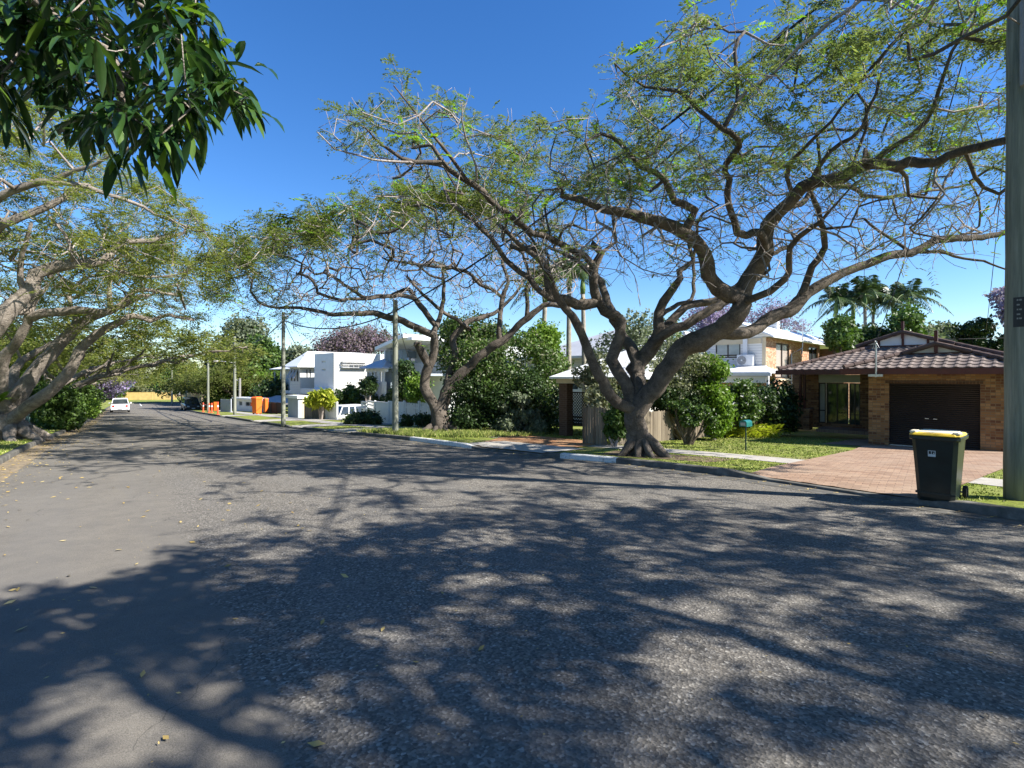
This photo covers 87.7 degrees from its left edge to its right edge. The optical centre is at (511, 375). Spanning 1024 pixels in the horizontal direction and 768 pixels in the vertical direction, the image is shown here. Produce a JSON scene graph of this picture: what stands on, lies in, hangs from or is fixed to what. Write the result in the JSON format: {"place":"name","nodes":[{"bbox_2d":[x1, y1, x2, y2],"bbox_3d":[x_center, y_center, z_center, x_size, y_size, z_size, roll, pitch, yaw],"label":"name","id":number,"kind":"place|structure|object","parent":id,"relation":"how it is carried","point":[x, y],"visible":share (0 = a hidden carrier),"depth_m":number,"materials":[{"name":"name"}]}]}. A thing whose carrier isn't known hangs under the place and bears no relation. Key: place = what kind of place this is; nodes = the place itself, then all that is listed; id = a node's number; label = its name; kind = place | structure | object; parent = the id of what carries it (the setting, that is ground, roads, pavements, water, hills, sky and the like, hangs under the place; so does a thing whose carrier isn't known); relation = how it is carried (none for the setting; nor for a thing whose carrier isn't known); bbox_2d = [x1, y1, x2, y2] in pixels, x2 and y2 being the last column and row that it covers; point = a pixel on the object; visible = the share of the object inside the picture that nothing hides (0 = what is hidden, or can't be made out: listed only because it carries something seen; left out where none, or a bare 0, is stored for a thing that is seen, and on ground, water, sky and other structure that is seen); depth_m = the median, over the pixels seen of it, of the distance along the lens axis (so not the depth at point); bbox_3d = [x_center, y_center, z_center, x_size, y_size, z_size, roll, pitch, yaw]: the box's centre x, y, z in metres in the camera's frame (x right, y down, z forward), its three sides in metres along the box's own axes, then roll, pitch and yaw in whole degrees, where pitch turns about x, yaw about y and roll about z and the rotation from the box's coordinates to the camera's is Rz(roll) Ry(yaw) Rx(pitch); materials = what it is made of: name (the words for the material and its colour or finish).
{"place":"outdoors","nodes":[
{"label":"outdoors","id":0,"kind":"place"},
{"bbox_2d":[0,394,294,454],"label":"verge","id":1,"kind":"structure","parent":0,"point":[106,404],"depth_m":101.32,"materials":[{"name":"green plant"}]},
{"bbox_2d":[30,380,94,430],"bbox_3d":[-21.608,1.467,25.225,3.859,2.601,2.284,0,0,32],"label":"roundleaf bush","id":2,"kind":"object","parent":1,"relation":"on","point":[63,408],"visible":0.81,"depth_m":24.60,"materials":[{"name":"green plant"}]},
{"bbox_2d":[81,397,104,418],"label":"shrub","id":3,"kind":"object","parent":1,"relation":"on","point":[92,409],"visible":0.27,"depth_m":40.93,"materials":[{"name":"green plant"}]},
{"bbox_2d":[78,383,110,407],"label":"dark shrub","id":4,"kind":"object","parent":1,"relation":"on","point":[96,393],"visible":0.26,"depth_m":50.48,"materials":[{"name":"green plant"}]},
{"bbox_2d":[0,332,205,386],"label":"poinciana tree","id":5,"kind":"object","parent":1,"relation":"on","point":[159,369],"visible":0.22,"depth_m":38.09,"materials":[{"name":"green plant"}]},
{"bbox_2d":[53,351,166,388],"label":"poinciana tree","id":6,"kind":"object","parent":1,"relation":"on","point":[141,375],"visible":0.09,"depth_m":51.38,"materials":[{"name":"green plant"}]},
{"bbox_2d":[86,357,135,402],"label":"jacaranda tree","id":7,"kind":"object","parent":1,"relation":"on","point":[114,389],"visible":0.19,"depth_m":64.50,"materials":[{"name":"purple plant"}]},
{"bbox_2d":[0,211,239,441],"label":"poinciana tree","id":8,"kind":"object","parent":1,"relation":"on","point":[14,413],"visible":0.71,"depth_m":18.47,"materials":[{"name":"green plant"}]},
{"bbox_2d":[0,83,241,337],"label":"poinciana tree","id":9,"kind":"object","parent":1,"relation":"on","point":[14,305],"visible":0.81,"depth_m":14.25,"materials":[{"name":"green plant"}]},
{"bbox_2d":[0,299,272,424],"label":"poinciana tree","id":10,"kind":"object","parent":1,"relation":"on","point":[183,336],"visible":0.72,"depth_m":29.52,"materials":[{"name":"green plant"}]},
{"bbox_2d":[108,392,175,399],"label":"timber fence","id":11,"kind":"object","parent":1,"relation":"on","point":[141,396],"visible":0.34,"depth_m":119.14,"materials":[{"name":"wood"}]},
{"bbox_2d":[0,0,284,202],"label":"mango tree","id":12,"kind":"object","parent":1,"relation":"on","point":[57,57],"visible":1,"depth_m":3.04,"materials":[{"name":"green plant"}]},
{"bbox_2d":[210,312,278,372],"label":"gum tree","id":13,"kind":"object","parent":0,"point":[247,327],"visible":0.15,"depth_m":92.90,"materials":[{"name":"green plant"}]},
{"bbox_2d":[0,0,1006,370],"label":"sky","id":14,"kind":"structure","parent":0,"point":[540,56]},
{"bbox_2d":[0,403,1023,767],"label":"road","id":15,"kind":"structure","parent":0,"point":[248,649],"depth_m":3.94,"materials":[{"name":"asphalt"}]},
{"bbox_2d":[0,407,109,482],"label":"gutter","id":16,"kind":"object","parent":15,"relation":"on","point":[8,466],"visible":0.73,"depth_m":15.66,"materials":[{"name":"concrete"}]},
{"bbox_2d":[0,402,179,464],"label":"kerb","id":17,"kind":"structure","parent":15,"relation":"on","point":[6,456],"depth_m":16.84,"materials":[{"name":"concrete"}]},
{"bbox_2d":[109,398,131,412],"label":"car","id":18,"kind":"object","parent":15,"relation":"on","point":[119,404],"visible":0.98,"depth_m":59.31,"materials":[{"name":"white metal"}]},
{"bbox_2d":[1,420,483,746],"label":"fallen leaves","id":19,"kind":"object","parent":15,"relation":"on","point":[312,743],"visible":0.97,"depth_m":5.94,"materials":[{"name":"plant"}]},
{"bbox_2d":[181,410,1023,526],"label":"gutter","id":20,"kind":"object","parent":15,"relation":"on","point":[1014,522],"visible":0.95,"depth_m":9.97,"materials":[{"name":"concrete"}]},
{"bbox_2d":[186,405,1023,520],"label":"kerb","id":21,"kind":"structure","parent":15,"relation":"on","point":[1008,512],"depth_m":10.49,"materials":[{"name":"concrete"}]},
{"bbox_2d":[410,437,473,447],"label":"painted kerb","id":22,"kind":"structure","parent":21,"relation":"on","point":[445,442],"depth_m":18.29,"materials":[{"name":"paint"}]},
{"bbox_2d":[560,453,617,462],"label":"painted kerb","id":23,"kind":"structure","parent":21,"relation":"on","point":[597,458],"depth_m":13.58,"materials":[{"name":"paint"}]},
{"bbox_2d":[479,436,601,452],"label":"driveway","id":24,"kind":"structure","parent":0,"point":[561,442],"depth_m":18.47,"materials":[{"name":"concrete"}]},
{"bbox_2d":[471,441,581,452],"bbox_3d":[0.351,2.170,16.341,1.426,0.129,3.791,0,0,-41],"label":"apron","id":25,"kind":"object","parent":24,"relation":"on","point":[539,448],"visible":1,"depth_m":16.25,"materials":[{"name":"concrete"}]},
{"bbox_2d":[187,406,1023,508],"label":"lawn","id":26,"kind":"structure","parent":0,"point":[813,433],"depth_m":16.72,"materials":[{"name":"green plant"}]},
{"bbox_2d":[146,362,202,402],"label":"street tree","id":27,"kind":"object","parent":26,"relation":"on","point":[156,386],"visible":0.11,"depth_m":102.43,"materials":[{"name":"green plant"}]},
{"bbox_2d":[159,368,211,396],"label":"poinciana tree","id":28,"kind":"object","parent":26,"relation":"on","point":[171,383],"visible":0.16,"depth_m":77.02,"materials":[{"name":"green plant"}]},
{"bbox_2d":[169,366,226,394],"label":"poinciana tree","id":29,"kind":"object","parent":26,"relation":"on","point":[186,383],"visible":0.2,"depth_m":71.36,"materials":[{"name":"green plant"}]},
{"bbox_2d":[200,382,242,409],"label":"street tree","id":30,"kind":"object","parent":26,"relation":"on","point":[225,395],"visible":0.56,"depth_m":66.63,"materials":[{"name":"green plant"}]},
{"bbox_2d":[189,364,275,409],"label":"poinciana tree","id":31,"kind":"object","parent":26,"relation":"on","point":[220,376],"visible":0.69,"depth_m":65.17,"materials":[{"name":"green plant"}]},
{"bbox_2d":[228,326,289,379],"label":"street tree","id":32,"kind":"object","parent":26,"relation":"on","point":[266,344],"visible":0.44,"depth_m":79.84,"materials":[{"name":"green plant"}]},
{"bbox_2d":[232,395,287,411],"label":"shed","id":33,"kind":"structure","parent":26,"relation":"on","point":[244,403],"depth_m":60.17,"materials":[{"name":"white paint"}]},
{"bbox_2d":[248,375,293,397],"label":"street tree","id":34,"kind":"object","parent":26,"relation":"on","point":[267,389],"visible":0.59,"depth_m":61.20,"materials":[{"name":"green plant"}]},
{"bbox_2d":[280,312,285,426],"bbox_3d":[-12.611,-0.283,29.431,0.368,6.434,0.246,0,0,0],"label":"power pole","id":35,"kind":"object","parent":26,"relation":"on","point":[283,404],"visible":0.94,"depth_m":29.35,"materials":[{"name":"grey wood"}]},
{"bbox_2d":[274,341,312,364],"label":"street tree","id":36,"kind":"object","parent":26,"relation":"on","point":[293,353],"visible":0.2,"depth_m":82.76,"materials":[{"name":"green plant"}]},
{"bbox_2d":[286,395,308,417],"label":"gate wall","id":37,"kind":"structure","parent":26,"relation":"on","point":[295,407],"depth_m":40.30,"materials":[{"name":"white paint"}]},
{"bbox_2d":[269,351,362,394],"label":"highset house","id":38,"kind":"structure","parent":26,"relation":"on","point":[301,375],"depth_m":55.24,"materials":[{"name":"white paint"}]},
{"bbox_2d":[302,387,337,418],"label":"yellow shrub","id":39,"kind":"object","parent":26,"relation":"on","point":[321,400],"visible":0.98,"depth_m":36.69,"materials":[{"name":"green plant"}]},
{"bbox_2d":[300,353,383,397],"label":"box house","id":40,"kind":"structure","parent":26,"relation":"on","point":[336,370],"depth_m":51.36,"materials":[{"name":"white paint"}]},
{"bbox_2d":[309,318,406,353],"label":"jacaranda tree","id":41,"kind":"object","parent":26,"relation":"on","point":[367,342],"visible":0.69,"depth_m":70.14,"materials":[{"name":"purple plant"}]},
{"bbox_2d":[333,388,391,407],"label":"dark shrub","id":42,"kind":"object","parent":26,"relation":"on","point":[340,396],"visible":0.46,"depth_m":46.26,"materials":[{"name":"green plant"}]},
{"bbox_2d":[341,409,385,424],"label":"bush","id":43,"kind":"object","parent":26,"relation":"on","point":[365,417],"visible":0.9,"depth_m":30.10,"materials":[{"name":"green plant"}]},
{"bbox_2d":[356,373,379,406],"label":"topiary tree","id":44,"kind":"object","parent":26,"relation":"on","point":[368,385],"visible":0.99,"depth_m":45.58,"materials":[{"name":"green plant"}]},
{"bbox_2d":[185,165,592,431],"bbox_3d":[-6.019,-3.214,21.214,20.058,13.914,19.610,0,0,0],"label":"poinciana tree","id":45,"kind":"object","parent":26,"relation":"on","point":[315,230],"visible":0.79,"depth_m":20.16,"materials":[{"name":"green plant"}]},
{"bbox_2d":[374,401,404,423],"bbox_3d":[-7.374,2.456,32.000,0.120,2.028,3.968,0,0,-39],"label":"vinyl fence","id":46,"kind":"object","parent":26,"relation":"on","point":[384,409],"visible":0.41,"depth_m":32.12,"materials":[{"name":"white paint"}]},
{"bbox_2d":[391,300,399,430],"bbox_3d":[-4.820,-0.256,22.152,0.363,5.760,0.270,0,0,23],"label":"power pole","id":47,"kind":"object","parent":26,"relation":"on","point":[395,425],"visible":0.9,"depth_m":22.07,"materials":[{"name":"grey wood"}]},
{"bbox_2d":[388,358,420,415],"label":"conifer tree","id":48,"kind":"object","parent":26,"relation":"on","point":[406,368],"visible":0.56,"depth_m":35.25,"materials":[{"name":"green plant"}]},
{"bbox_2d":[404,401,430,425],"bbox_3d":[-5.089,2.306,29.250,0.120,1.972,3.390,0,0,-40],"label":"picket fence","id":49,"kind":"object","parent":26,"relation":"on","point":[418,407],"visible":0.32,"depth_m":29.45,"materials":[{"name":"white paint"}]},
{"bbox_2d":[402,371,434,414],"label":"bright shrub","id":50,"kind":"object","parent":26,"relation":"on","point":[413,394],"visible":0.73,"depth_m":33.55,"materials":[{"name":"green plant"}]},
{"bbox_2d":[359,334,525,413],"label":"modern house","id":51,"kind":"structure","parent":26,"relation":"on","point":[382,367],"depth_m":46.82,"materials":[{"name":"white"}]},
{"bbox_2d":[356,426,546,437],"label":"grass tufts","id":52,"kind":"object","parent":26,"relation":"on","point":[417,431],"visible":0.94,"depth_m":21.35,"materials":[{"name":"plant"}]},
{"bbox_2d":[427,304,517,394],"bbox_3d":[-2.221,-0.508,28.544,4.917,6.840,4.508,0,0,-15],"label":"broadleaf tree","id":53,"kind":"object","parent":26,"relation":"on","point":[446,328],"visible":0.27,"depth_m":27.55,"materials":[{"name":"green plant"}]},
{"bbox_2d":[442,364,558,433],"bbox_3d":[-0.261,1.182,23.814,5.737,3.413,3.328,0,0,0],"label":"hedge shrub","id":54,"kind":"object","parent":26,"relation":"on","point":[482,419],"visible":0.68,"depth_m":23.11,"materials":[{"name":"green plant"}]},
{"bbox_2d":[440,329,572,431],"bbox_3d":[-0.243,0.416,24.896,6.769,5.270,4.598,0,0,0],"label":"hedge shrub","id":55,"kind":"object","parent":26,"relation":"on","point":[493,366],"visible":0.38,"depth_m":24.67,"materials":[{"name":"green plant"}]},
{"bbox_2d":[491,390,548,433],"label":"pale leaf shrub","id":56,"kind":"object","parent":26,"relation":"on","point":[536,422],"visible":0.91,"depth_m":22.50,"materials":[{"name":"green plant"}]},
{"bbox_2d":[510,265,569,358],"bbox_3d":[1.459,-1.398,28.892,3.247,9.101,2.633,0,0,0],"label":"palm tree","id":57,"kind":"object","parent":26,"relation":"on","point":[544,314],"visible":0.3,"depth_m":28.81,"materials":[{"name":"green plant"}]},
{"bbox_2d":[524,315,574,415],"bbox_3d":[1.832,-0.105,26.998,2.700,5.938,2.944,0,0,0],"label":"vine covered tree","id":58,"kind":"object","parent":26,"relation":"on","point":[548,333],"visible":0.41,"depth_m":26.40,"materials":[{"name":"green plant"}]},
{"bbox_2d":[552,252,588,370],"bbox_3d":[3.303,-1.843,29.989,3.489,10.137,3.593,0,0,0],"label":"palm tree","id":59,"kind":"object","parent":26,"relation":"on","point":[568,329],"visible":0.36,"depth_m":29.95,"materials":[{"name":"green plant"}]},
{"bbox_2d":[571,260,610,406],"bbox_3d":[4.389,-1.785,32.310,2.271,10.262,2.796,0,0,43],"label":"palm tree","id":60,"kind":"object","parent":26,"relation":"on","point":[583,315],"visible":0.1,"depth_m":32.03,"materials":[{"name":"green plant"}]},
{"bbox_2d":[582,406,606,444],"bbox_3d":[2.699,1.656,17.438,0.975,1.280,0.018,0,0,45],"label":"paling fence","id":61,"kind":"object","parent":26,"relation":"on","point":[591,426],"visible":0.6,"depth_m":17.48,"materials":[{"name":"wood"}]},
{"bbox_2d":[567,347,622,437],"bbox_3d":[3.200,0.738,19.337,2.348,3.510,1.883,0,0,0],"label":"olive shrub","id":62,"kind":"object","parent":26,"relation":"on","point":[597,399],"visible":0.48,"depth_m":19.22,"materials":[{"name":"green plant"}]},
{"bbox_2d":[506,330,689,422],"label":"queenslander house","id":63,"kind":"structure","parent":26,"relation":"on","point":[576,351],"depth_m":33.67,"materials":[{"name":"white paint"}]},
{"bbox_2d":[598,397,626,446],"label":"dark shrub","id":64,"kind":"object","parent":26,"relation":"on","point":[614,431],"visible":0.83,"depth_m":16.46,"materials":[{"name":"green plant"}]},
{"bbox_2d":[549,351,684,435],"bbox_3d":[5.083,0.721,22.523,4.765,3.535,5.700,0,0,45],"label":"carport","id":65,"kind":"object","parent":26,"relation":"on","point":[564,379],"visible":0.41,"depth_m":21.88,"materials":[{"name":"white brick"}]},
{"bbox_2d":[583,307,679,393],"bbox_3d":[6.103,-0.165,26.038,5.212,6.139,3.830,0,0,0],"label":"olive shrub","id":66,"kind":"object","parent":26,"relation":"on","point":[638,334],"visible":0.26,"depth_m":25.05,"materials":[{"name":"plant"}]},
{"bbox_2d":[610,410,719,445],"bbox_3d":[6.253,1.938,20.429,0.070,1.586,9.249,0,0,43],"label":"paling fence","id":67,"kind":"object","parent":26,"relation":"on","point":[660,425],"visible":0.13,"depth_m":19.53,"materials":[{"name":"wood"}]},
{"bbox_2d":[314,0,1020,457],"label":"poinciana tree","id":68,"kind":"object","parent":26,"relation":"on","point":[638,400],"visible":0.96,"depth_m":10.98,"materials":[{"name":"green plant"}]},
{"bbox_2d":[599,450,735,461],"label":"bare earth","id":69,"kind":"structure","parent":26,"relation":"on","point":[617,452],"depth_m":13.43,"materials":[{"name":"soil"}]},
{"bbox_2d":[628,331,729,404],"bbox_3d":[6.378,0.385,21.011,4.277,4.506,3.326,0,0,0],"label":"olive shrub","id":70,"kind":"object","parent":26,"relation":"on","point":[688,373],"visible":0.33,"depth_m":20.12,"materials":[{"name":"green plant"}]},
{"bbox_2d":[651,382,712,439],"bbox_3d":[6.327,1.398,20.141,3.245,2.414,1.596,0,0,0],"label":"dark shrub","id":71,"kind":"object","parent":26,"relation":"on","point":[658,404],"visible":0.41,"depth_m":19.92,"materials":[{"name":"green plant"}]},
{"bbox_2d":[667,397,719,444],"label":"creeper shrub","id":72,"kind":"object","parent":26,"relation":"on","point":[696,417],"visible":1,"depth_m":17.82,"materials":[{"name":"green plant"}]},
{"bbox_2d":[690,352,737,439],"bbox_3d":[7.735,0.852,20.622,1.884,3.540,2.144,0,0,25],"label":"bright shrub","id":73,"kind":"object","parent":26,"relation":"on","point":[719,399],"visible":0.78,"depth_m":20.02,"materials":[{"name":"green plant"}]},
{"bbox_2d":[681,295,754,333],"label":"jacaranda tree","id":74,"kind":"object","parent":26,"relation":"on","point":[711,318],"visible":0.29,"depth_m":44.66,"materials":[{"name":"purple plant"}]},
{"bbox_2d":[725,378,765,437],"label":"flowering shrub","id":75,"kind":"object","parent":26,"relation":"on","point":[746,401],"visible":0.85,"depth_m":22.05,"materials":[{"name":"green plant"}]},
{"bbox_2d":[724,423,791,438],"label":"fern clump","id":76,"kind":"object","parent":26,"relation":"on","point":[759,430],"visible":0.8,"depth_m":22.21,"materials":[{"name":"yellow plant"}]},
{"bbox_2d":[697,322,832,423],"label":"two storey house","id":77,"kind":"structure","parent":26,"relation":"on","point":[772,348],"depth_m":34.48,"materials":[{"name":"paint"}]},
{"bbox_2d":[716,344,739,357],"bbox_3d":[14.029,-1.628,34.627,1.600,1.004,0.060,0,0,44],"label":"window","id":78,"kind":"structure","parent":77,"relation":"in","point":[729,351],"depth_m":34.59,"materials":[{"name":"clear glass"}]},
{"bbox_2d":[776,343,788,377],"bbox_3d":[17.927,-0.968,35.464,0.080,2.305,2.736,0,0,44],"label":"window","id":79,"kind":"structure","parent":77,"relation":"in","point":[782,350],"depth_m":35.57,"materials":[{"name":"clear glass"}]},
{"bbox_2d":[754,376,805,435],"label":"dark shrub","id":80,"kind":"object","parent":26,"relation":"on","point":[780,402],"visible":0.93,"depth_m":23.43,"materials":[{"name":"green plant"}]},
{"bbox_2d":[745,295,815,333],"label":"jacaranda tree","id":81,"kind":"object","parent":26,"relation":"on","point":[785,320],"visible":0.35,"depth_m":50.81,"materials":[{"name":"purple plant"}]},
{"bbox_2d":[799,282,876,317],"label":"palm tree","id":82,"kind":"object","parent":26,"relation":"on","point":[840,294],"visible":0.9,"depth_m":40.79,"materials":[{"name":"green plant"}]},
{"bbox_2d":[818,311,867,353],"bbox_3d":[22.113,-0.450,36.138,3.973,7.824,3.018,0,0,-39],"label":"garden tree","id":83,"kind":"object","parent":26,"relation":"on","point":[841,331],"visible":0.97,"depth_m":35.24,"materials":[{"name":"green plant"}]},
{"bbox_2d":[817,274,905,326],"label":"palm tree","id":84,"kind":"object","parent":26,"relation":"on","point":[865,285],"visible":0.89,"depth_m":40.75,"materials":[{"name":"green plant"}]},
{"bbox_2d":[856,322,888,342],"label":"garden tree","id":85,"kind":"object","parent":26,"relation":"on","point":[871,332],"visible":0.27,"depth_m":35.91,"materials":[{"name":"green plant"}]},
{"bbox_2d":[775,321,1003,451],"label":"brick house","id":86,"kind":"structure","parent":26,"relation":"on","point":[894,388],"depth_m":18.45,"materials":[{"name":"brick"}]},
{"bbox_2d":[819,383,825,422],"bbox_3d":[14.350,1.265,24.647,0.298,1.844,0.060,0,0,45],"label":"window","id":87,"kind":"structure","parent":86,"relation":"in","point":[822,386],"depth_m":24.65,"materials":[{"name":"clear glass"}]},
{"bbox_2d":[826,383,848,423],"bbox_3d":[14.778,1.265,24.219,0.873,1.844,0.060,0,0,45],"label":"window","id":88,"kind":"structure","parent":86,"relation":"in","point":[837,394],"depth_m":24.19,"materials":[{"name":"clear glass"}]},
{"bbox_2d":[849,383,859,424],"bbox_3d":[15.262,1.415,23.735,0.425,2.144,0.060,0,0,45],"label":"window","id":89,"kind":"structure","parent":86,"relation":"in","point":[854,388],"depth_m":23.72,"materials":[{"name":"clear glass"}]},
{"bbox_2d":[889,383,979,449],"bbox_3d":[14.033,1.351,17.787,2.398,2.158,0.070,0,0,45],"label":"garage door","id":90,"kind":"structure","parent":86,"relation":"in","point":[956,407],"depth_m":17.77,"materials":[{"name":"metal"}]},
{"bbox_2d":[859,283,930,313],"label":"palm tree","id":91,"kind":"object","parent":26,"relation":"on","point":[890,291],"visible":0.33,"depth_m":44.04,"materials":[{"name":"green plant"}]},
{"bbox_2d":[884,298,933,335],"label":"garden tree","id":92,"kind":"object","parent":26,"relation":"on","point":[912,320],"visible":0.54,"depth_m":34.93,"materials":[{"name":"green plant"}]},
{"bbox_2d":[867,278,952,317],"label":"palm tree","id":93,"kind":"object","parent":26,"relation":"on","point":[909,292],"visible":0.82,"depth_m":40.51,"materials":[{"name":"green plant"}]},
{"bbox_2d":[909,429,968,500],"bbox_3d":[6.416,1.335,8.012,0.796,1.030,0.604,0,0,-42],"label":"wheelie bin","id":94,"kind":"object","parent":26,"relation":"on","point":[938,458],"visible":0.98,"depth_m":7.80,"materials":[{"name":"plastic"}]},
{"bbox_2d":[923,320,956,341],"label":"garden tree","id":95,"kind":"object","parent":26,"relation":"on","point":[942,328],"visible":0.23,"depth_m":37.95,"materials":[{"name":"green plant"}]},
{"bbox_2d":[938,313,1003,350],"bbox_3d":[35.214,-0.431,39.868,9.764,8.188,3.962,0,0,0],"label":"garden tree","id":96,"kind":"object","parent":26,"relation":"on","point":[968,331],"visible":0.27,"depth_m":39.10,"materials":[{"name":"green plant"}]},
{"bbox_2d":[982,284,1004,326],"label":"jacaranda tree","id":97,"kind":"object","parent":26,"relation":"on","point":[998,299],"visible":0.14,"depth_m":37.94,"materials":[{"name":"purple plant"}]},
{"bbox_2d":[1003,0,1023,500],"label":"power pole","id":98,"kind":"object","parent":26,"relation":"on","point":[1013,460],"visible":0.95,"depth_m":7.78,"materials":[{"name":"brown wood"}]},
{"bbox_2d":[396,0,826,310],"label":"power cable","id":99,"kind":"object","parent":98,"relation":"attached to","point":[754,57],"visible":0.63,"depth_m":13.48,"materials":[{"name":"rubber"}]},
{"bbox_2d":[876,5,978,340],"bbox_3d":[9.957,-4.513,13.020,0.022,6.740,11.466,0,0,25],"label":"power cable","id":100,"kind":"object","parent":98,"relation":"attached to","point":[928,180],"visible":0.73,"depth_m":12.25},
{"bbox_2d":[219,410,1002,486],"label":"path","id":101,"kind":"structure","parent":0,"point":[990,481],"depth_m":14.33,"materials":[{"name":"concrete"}]},
{"bbox_2d":[752,450,1002,497],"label":"driveway","id":102,"kind":"structure","parent":0,"point":[890,472],"depth_m":11.10,"materials":[{"name":"brick"}]},
{"bbox_2d":[854,444,1002,453],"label":"driveway","id":103,"kind":"structure","parent":0,"point":[870,447],"depth_m":16.80,"materials":[{"name":"brick"}]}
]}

